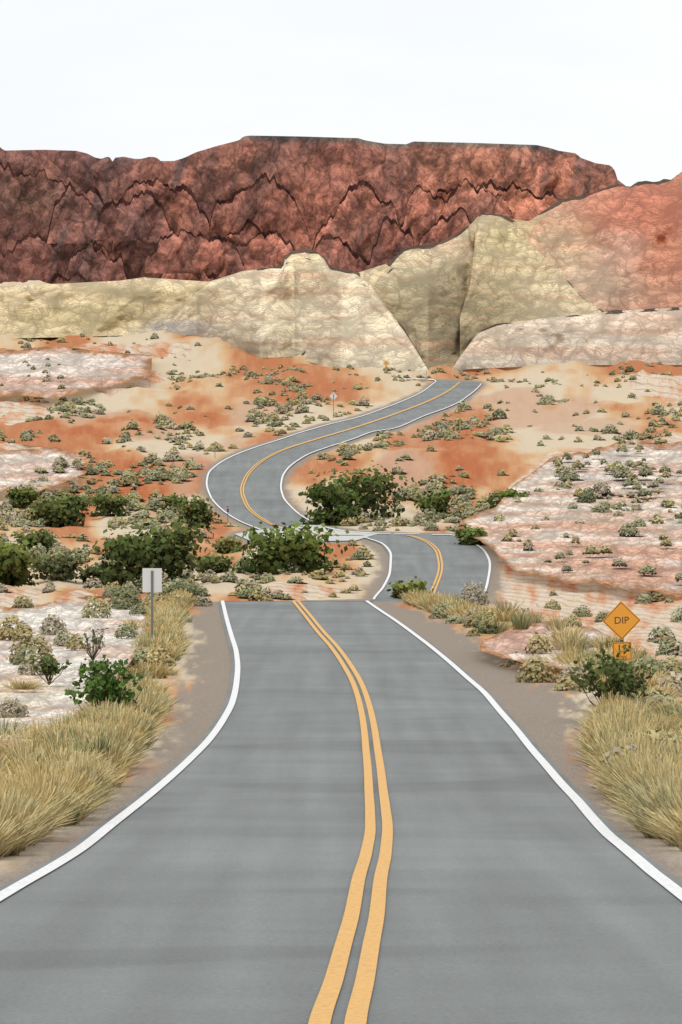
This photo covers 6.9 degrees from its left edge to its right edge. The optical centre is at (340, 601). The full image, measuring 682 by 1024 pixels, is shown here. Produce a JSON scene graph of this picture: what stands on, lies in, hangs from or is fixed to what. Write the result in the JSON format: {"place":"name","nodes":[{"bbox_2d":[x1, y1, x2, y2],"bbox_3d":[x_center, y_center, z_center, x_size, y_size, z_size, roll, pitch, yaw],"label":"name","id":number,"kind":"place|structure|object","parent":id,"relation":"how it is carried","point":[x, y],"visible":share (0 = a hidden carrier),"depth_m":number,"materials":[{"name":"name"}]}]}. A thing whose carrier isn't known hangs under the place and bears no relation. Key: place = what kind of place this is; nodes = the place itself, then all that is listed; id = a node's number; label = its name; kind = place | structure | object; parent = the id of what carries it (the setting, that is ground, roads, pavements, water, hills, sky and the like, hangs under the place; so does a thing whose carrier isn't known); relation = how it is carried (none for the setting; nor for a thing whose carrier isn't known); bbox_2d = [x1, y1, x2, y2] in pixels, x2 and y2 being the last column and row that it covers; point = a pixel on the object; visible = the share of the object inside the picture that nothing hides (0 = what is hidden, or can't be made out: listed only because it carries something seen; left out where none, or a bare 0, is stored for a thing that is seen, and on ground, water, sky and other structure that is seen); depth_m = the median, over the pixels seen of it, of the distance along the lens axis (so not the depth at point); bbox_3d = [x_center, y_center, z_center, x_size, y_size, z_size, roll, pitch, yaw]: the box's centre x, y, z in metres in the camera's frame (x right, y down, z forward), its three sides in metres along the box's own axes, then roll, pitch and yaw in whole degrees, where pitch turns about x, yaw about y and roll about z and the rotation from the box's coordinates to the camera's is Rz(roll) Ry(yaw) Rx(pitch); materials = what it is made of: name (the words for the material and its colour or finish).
{"place":"outdoors","nodes":[
{"label":"outdoors","id":0,"kind":"place"},
{"bbox_2d":[0,237,86,283],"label":"rock face","id":1,"kind":"object","parent":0,"point":[29,258],"visible":0.29,"depth_m":3261.09},
{"bbox_2d":[0,232,87,257],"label":"rock crevice","id":2,"kind":"object","parent":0,"point":[32,235],"visible":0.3,"depth_m":3289.20,"materials":[{"name":"brown stone"}]},
{"bbox_2d":[0,162,103,205],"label":"rock crevice","id":3,"kind":"object","parent":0,"point":[86,191],"visible":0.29,"depth_m":3372.19,"materials":[{"name":"brown stone"}]},
{"bbox_2d":[47,271,86,283],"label":"rock crevice","id":4,"kind":"object","parent":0,"point":[53,278],"visible":0.11,"depth_m":3182.70,"materials":[{"name":"brown stone"}]},
{"bbox_2d":[52,275,85,283],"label":"rock face","id":5,"kind":"object","parent":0,"point":[75,279],"visible":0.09,"depth_m":3174.65},
{"bbox_2d":[46,181,97,243],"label":"rock crevice","id":6,"kind":"object","parent":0,"point":[57,201],"visible":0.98,"depth_m":3292.04,"materials":[{"name":"brown stone"}]},
{"bbox_2d":[45,186,106,247],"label":"rock face","id":7,"kind":"object","parent":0,"point":[74,220],"visible":1,"depth_m":3267.49},
{"bbox_2d":[93,194,171,239],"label":"rock face","id":8,"kind":"object","parent":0,"point":[141,217],"visible":1,"depth_m":3278.67},
{"bbox_2d":[98,190,174,232],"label":"rock crevice","id":9,"kind":"object","parent":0,"point":[122,201],"visible":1,"depth_m":3298.24,"materials":[{"name":"brown stone"}]},
{"bbox_2d":[145,230,244,272],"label":"rock face","id":10,"kind":"object","parent":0,"point":[184,252],"visible":0.98,"depth_m":3223.10},
{"bbox_2d":[146,229,244,266],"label":"rock crevice","id":11,"kind":"object","parent":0,"point":[221,239],"visible":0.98,"depth_m":3239.71,"materials":[{"name":"brown stone"}]},
{"bbox_2d":[161,223,258,280],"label":"rock face","id":12,"kind":"object","parent":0,"point":[248,233],"visible":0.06,"depth_m":3280.81},
{"bbox_2d":[217,233,293,277],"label":"rock face","id":13,"kind":"object","parent":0,"point":[269,251],"visible":0.66,"depth_m":3231.51},
{"bbox_2d":[217,230,294,276],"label":"rock crevice","id":14,"kind":"object","parent":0,"point":[241,244],"visible":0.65,"depth_m":3249.08,"materials":[{"name":"brown stone"}]},
{"bbox_2d":[210,177,309,249],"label":"rock face","id":15,"kind":"object","parent":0,"point":[263,204],"visible":0.26,"depth_m":3341.60},
{"bbox_2d":[0,136,624,248],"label":"mesa cliff","id":16,"kind":"structure","parent":0,"point":[315,177],"depth_m":3403.59,"materials":[{"name":"brown stone"}]},
{"bbox_2d":[0,379,681,1023],"bbox_3d":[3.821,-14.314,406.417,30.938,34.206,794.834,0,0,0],"label":"road","id":17,"kind":"structure","parent":0,"point":[210,883],"depth_m":57.24,"materials":[{"name":"grey asphalt"}]},
{"bbox_2d":[0,379,681,900],"bbox_3d":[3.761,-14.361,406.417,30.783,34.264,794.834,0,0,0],"label":"white road markings","id":18,"kind":"object","parent":17,"relation":"on","point":[652,871],"visible":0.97,"depth_m":88.83,"materials":[{"name":"paint"}]},
{"bbox_2d":[240,382,459,1023],"bbox_3d":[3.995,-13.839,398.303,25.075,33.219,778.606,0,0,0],"label":"yellow road markings","id":19,"kind":"object","parent":17,"relation":"on","point":[326,1000],"visible":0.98,"depth_m":53.14,"materials":[{"name":"paint"}]},
{"bbox_2d":[0,280,681,886],"bbox_3d":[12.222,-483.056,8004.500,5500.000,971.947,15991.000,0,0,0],"label":"ground","id":20,"kind":"structure","parent":0,"point":[542,714],"depth_m":503.70,"materials":[{"name":"beige sand"}]},
{"bbox_2d":[0,448,86,491],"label":"outcrop rock","id":21,"kind":"object","parent":20,"relation":"on","point":[17,468],"visible":0.94,"depth_m":493.86,"materials":[{"name":"beige stone"}]},
{"bbox_2d":[0,165,111,255],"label":"rock face","id":22,"kind":"object","parent":20,"relation":"on","point":[27,204],"visible":0.19,"depth_m":3353.14},
{"bbox_2d":[0,596,149,743],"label":"outcrop rock","id":23,"kind":"object","parent":20,"relation":"on","point":[42,703],"visible":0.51,"depth_m":159.83,"materials":[{"name":"beige stone"}]},
{"bbox_2d":[0,346,151,398],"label":"rock outcrop","id":24,"kind":"object","parent":20,"relation":"on","point":[80,370],"visible":0.95,"depth_m":811.77,"materials":[{"name":"beige stone"}]},
{"bbox_2d":[65,243,126,281],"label":"rock face","id":25,"kind":"object","parent":20,"relation":"on","point":[89,264],"visible":0.44,"depth_m":3198.82},
{"bbox_2d":[64,239,127,279],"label":"rock crevice","id":26,"kind":"object","parent":20,"relation":"on","point":[97,248],"visible":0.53,"depth_m":3216.84,"materials":[{"name":"brown stone"}]},
{"bbox_2d":[94,244,114,259],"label":"rock crevice","id":27,"kind":"object","parent":20,"relation":"on","point":[106,254],"visible":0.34,"depth_m":3222.74,"materials":[{"name":"brown stone"}]},
{"bbox_2d":[142,568,161,640],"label":"sign back","id":28,"kind":"object","parent":20,"relation":"on","point":[151,580],"visible":0.77,"depth_m":170.00,"materials":[{"name":"silver metal"}]},
{"bbox_2d":[111,180,209,278],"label":"rock face","id":29,"kind":"object","parent":20,"relation":"on","point":[181,211],"visible":0.2,"depth_m":3320.26},
{"bbox_2d":[110,177,210,251],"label":"rock crevice","id":30,"kind":"object","parent":20,"relation":"on","point":[177,188],"visible":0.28,"depth_m":3354.68,"materials":[{"name":"brown stone"}]},
{"bbox_2d":[198,271,212,281],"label":"rock face","id":31,"kind":"object","parent":20,"relation":"on","point":[204,277],"visible":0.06,"depth_m":3199.52},
{"bbox_2d":[196,270,220,280],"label":"rock crevice","id":32,"kind":"object","parent":20,"relation":"on","point":[213,276],"visible":0.12,"depth_m":3204.81,"materials":[{"name":"brown stone"}]},
{"bbox_2d":[159,218,274,277],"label":"rock crevice","id":33,"kind":"object","parent":20,"relation":"on","point":[249,221],"visible":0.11,"depth_m":3295.87,"materials":[{"name":"brown stone"}]},
{"bbox_2d":[210,172,309,245],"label":"rock crevice","id":34,"kind":"object","parent":20,"relation":"on","point":[262,176],"visible":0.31,"depth_m":3363.15,"materials":[{"name":"brown stone"}]},
{"bbox_2d":[0,460,528,597],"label":"green bushes","id":35,"kind":"object","parent":20,"relation":"on","point":[303,553],"depth_m":356.27,"materials":[{"name":"green plant"}]},
{"bbox_2d":[0,210,549,337],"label":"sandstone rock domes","id":36,"kind":"structure","parent":20,"relation":"on","point":[125,307],"depth_m":1116.93,"materials":[{"name":"beige stone"}]},
{"bbox_2d":[164,253,429,374],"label":"rock formation","id":37,"kind":"object","parent":20,"relation":"on","point":[317,309],"visible":0.94,"depth_m":936.31,"materials":[{"name":"stone"}]},
{"bbox_2d":[236,524,376,541],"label":"road section","id":38,"kind":"object","parent":20,"relation":"on","point":[353,535],"depth_m":402.43,"materials":[{"name":"grey asphalt"}]},
{"bbox_2d":[330,392,336,417],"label":"sign back","id":39,"kind":"object","parent":20,"relation":"on","point":[333,395],"visible":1,"depth_m":605.00,"materials":[{"name":"silver metal"}]},
{"bbox_2d":[23,626,656,709],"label":"roadside shrubs","id":40,"kind":"object","parent":20,"relation":"on","point":[619,677],"depth_m":118.18,"materials":[{"name":"green plant"}]},
{"bbox_2d":[257,248,422,360],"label":"rock crevice","id":41,"kind":"object","parent":20,"relation":"on","point":[304,250],"visible":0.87,"depth_m":994.34,"materials":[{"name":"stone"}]},
{"bbox_2d":[0,332,681,690],"bbox_3d":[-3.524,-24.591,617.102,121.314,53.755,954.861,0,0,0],"label":"scrub bushes","id":42,"kind":"object","parent":20,"relation":"on","point":[251,589],"visible":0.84,"depth_m":466.15,"materials":[{"name":"green plant"}]},
{"bbox_2d":[0,588,681,858],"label":"bunch grass","id":43,"kind":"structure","parent":20,"relation":"on","point":[69,771],"depth_m":92.87,"materials":[{"name":"beige plant"}]},
{"bbox_2d":[0,583,681,788],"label":"bushes","id":44,"kind":"object","parent":20,"relation":"on","point":[14,710],"visible":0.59,"depth_m":165.58,"materials":[{"name":"green plant"}]},
{"bbox_2d":[315,238,373,271],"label":"rock face","id":45,"kind":"object","parent":20,"relation":"on","point":[336,253],"visible":0.25,"depth_m":3213.70},
{"bbox_2d":[313,185,399,260],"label":"rock face","id":46,"kind":"object","parent":20,"relation":"on","point":[362,212],"visible":0.25,"depth_m":3313.58},
{"bbox_2d":[312,180,400,249],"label":"rock crevice","id":47,"kind":"object","parent":20,"relation":"on","point":[360,183],"visible":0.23,"depth_m":3339.48,"materials":[{"name":"brown stone"}]},
{"bbox_2d":[373,228,473,369],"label":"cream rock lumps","id":48,"kind":"object","parent":20,"relation":"on","point":[421,293],"visible":0.67,"depth_m":888.54,"materials":[{"name":"stone"}]},
{"bbox_2d":[386,226,468,354],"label":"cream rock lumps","id":49,"kind":"object","parent":20,"relation":"on","point":[422,246],"visible":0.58,"depth_m":959.49,"materials":[{"name":"stone"}]},
{"bbox_2d":[460,215,601,355],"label":"rock face","id":50,"kind":"object","parent":20,"relation":"on","point":[516,275],"visible":0.54,"depth_m":921.12,"materials":[{"name":"stone"}]},
{"bbox_2d":[477,214,603,311],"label":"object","id":51,"kind":"object","parent":20,"relation":"on","point":[506,218],"visible":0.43,"depth_m":1005.41,"materials":[{"name":"stone"}]},
{"bbox_2d":[480,621,613,672],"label":"rock","id":52,"kind":"object","parent":20,"relation":"on","point":[507,643],"visible":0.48,"depth_m":171.18,"materials":[{"name":"beige stone"}]},
{"bbox_2d":[453,307,681,370],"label":"white rock slabs","id":53,"kind":"object","parent":20,"relation":"on","point":[603,338],"visible":0.94,"depth_m":884.66,"materials":[{"name":"stone"}]},
{"bbox_2d":[460,439,681,597],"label":"rock outcrop","id":54,"kind":"object","parent":20,"relation":"on","point":[599,531],"visible":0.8,"depth_m":408.84,"materials":[{"name":"beige stone"}]},
{"bbox_2d":[465,307,680,348],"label":"white rock slabs","id":55,"kind":"object","parent":20,"relation":"on","point":[620,311],"visible":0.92,"depth_m":909.79,"materials":[{"name":"stone"}]},
{"bbox_2d":[527,173,681,311],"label":"rock hill","id":56,"kind":"structure","parent":20,"relation":"on","point":[616,248],"depth_m":976.17,"materials":[{"name":"stone"}]},
{"bbox_2d":[539,172,681,214],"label":"rock edge","id":57,"kind":"object","parent":20,"relation":"on","point":[557,203],"visible":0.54,"depth_m":1054.17,"materials":[{"name":"stone"}]},
{"bbox_2d":[602,602,640,659],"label":"road sign","id":58,"kind":"object","parent":20,"relation":"on","point":[621,620],"visible":0.77,"depth_m":125.39,"materials":[{"name":"orange metal"}]},
{"bbox_2d":[0,0,681,185],"label":"sky","id":59,"kind":"structure","parent":0,"point":[599,81],"materials":[{"name":"white"}]},
{"bbox_2d":[314,233,376,265],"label":"rock crevice","id":60,"kind":"object","parent":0,"point":[353,253],"visible":0.21,"depth_m":3222.89,"materials":[{"name":"brown stone"}]},
{"bbox_2d":[370,220,413,266],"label":"rock face","id":61,"kind":"object","parent":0,"point":[393,241],"visible":0.33,"depth_m":3230.74},
{"bbox_2d":[370,216,413,261],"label":"rock crevice","id":62,"kind":"object","parent":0,"point":[406,232],"visible":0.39,"depth_m":3249.03,"materials":[{"name":"brown stone"}]},
{"bbox_2d":[400,185,443,228],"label":"rock crevice","id":63,"kind":"object","parent":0,"point":[433,198],"visible":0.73,"depth_m":3300.34,"materials":[{"name":"brown stone"}]},
{"bbox_2d":[401,187,444,245],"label":"rock face","id":64,"kind":"object","parent":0,"point":[423,212],"visible":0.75,"depth_m":3283.60},
{"bbox_2d":[420,209,469,244],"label":"rock face","id":65,"kind":"object","parent":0,"point":[456,224],"visible":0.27,"depth_m":3263.21},
{"bbox_2d":[419,207,471,244],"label":"rock crevice","id":66,"kind":"object","parent":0,"point":[441,217],"visible":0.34,"depth_m":3277.43,"materials":[{"name":"brown stone"}]},
{"bbox_2d":[443,178,495,203],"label":"rock crevice","id":67,"kind":"object","parent":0,"point":[471,186],"visible":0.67,"depth_m":3312.37,"materials":[{"name":"brown stone"}]},
{"bbox_2d":[440,180,504,221],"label":"rock face","id":68,"kind":"object","parent":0,"point":[450,209],"visible":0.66,"depth_m":3296.89},
{"bbox_2d":[442,191,512,220],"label":"rock face","id":69,"kind":"object","parent":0,"point":[502,203],"visible":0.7,"depth_m":3294.31},
{"bbox_2d":[449,188,513,218],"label":"rock crevice","id":70,"kind":"object","parent":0,"point":[484,190],"visible":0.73,"depth_m":3305.41,"materials":[{"name":"brown stone"}]},
{"bbox_2d":[436,184,556,220],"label":"rock face","id":71,"kind":"object","parent":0,"point":[525,206],"visible":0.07,"depth_m":3366.31},
{"bbox_2d":[435,179,557,200],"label":"rock crevice","id":72,"kind":"object","parent":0,"point":[496,188],"visible":0.06,"depth_m":3377.00,"materials":[{"name":"brown stone"}]}
]}

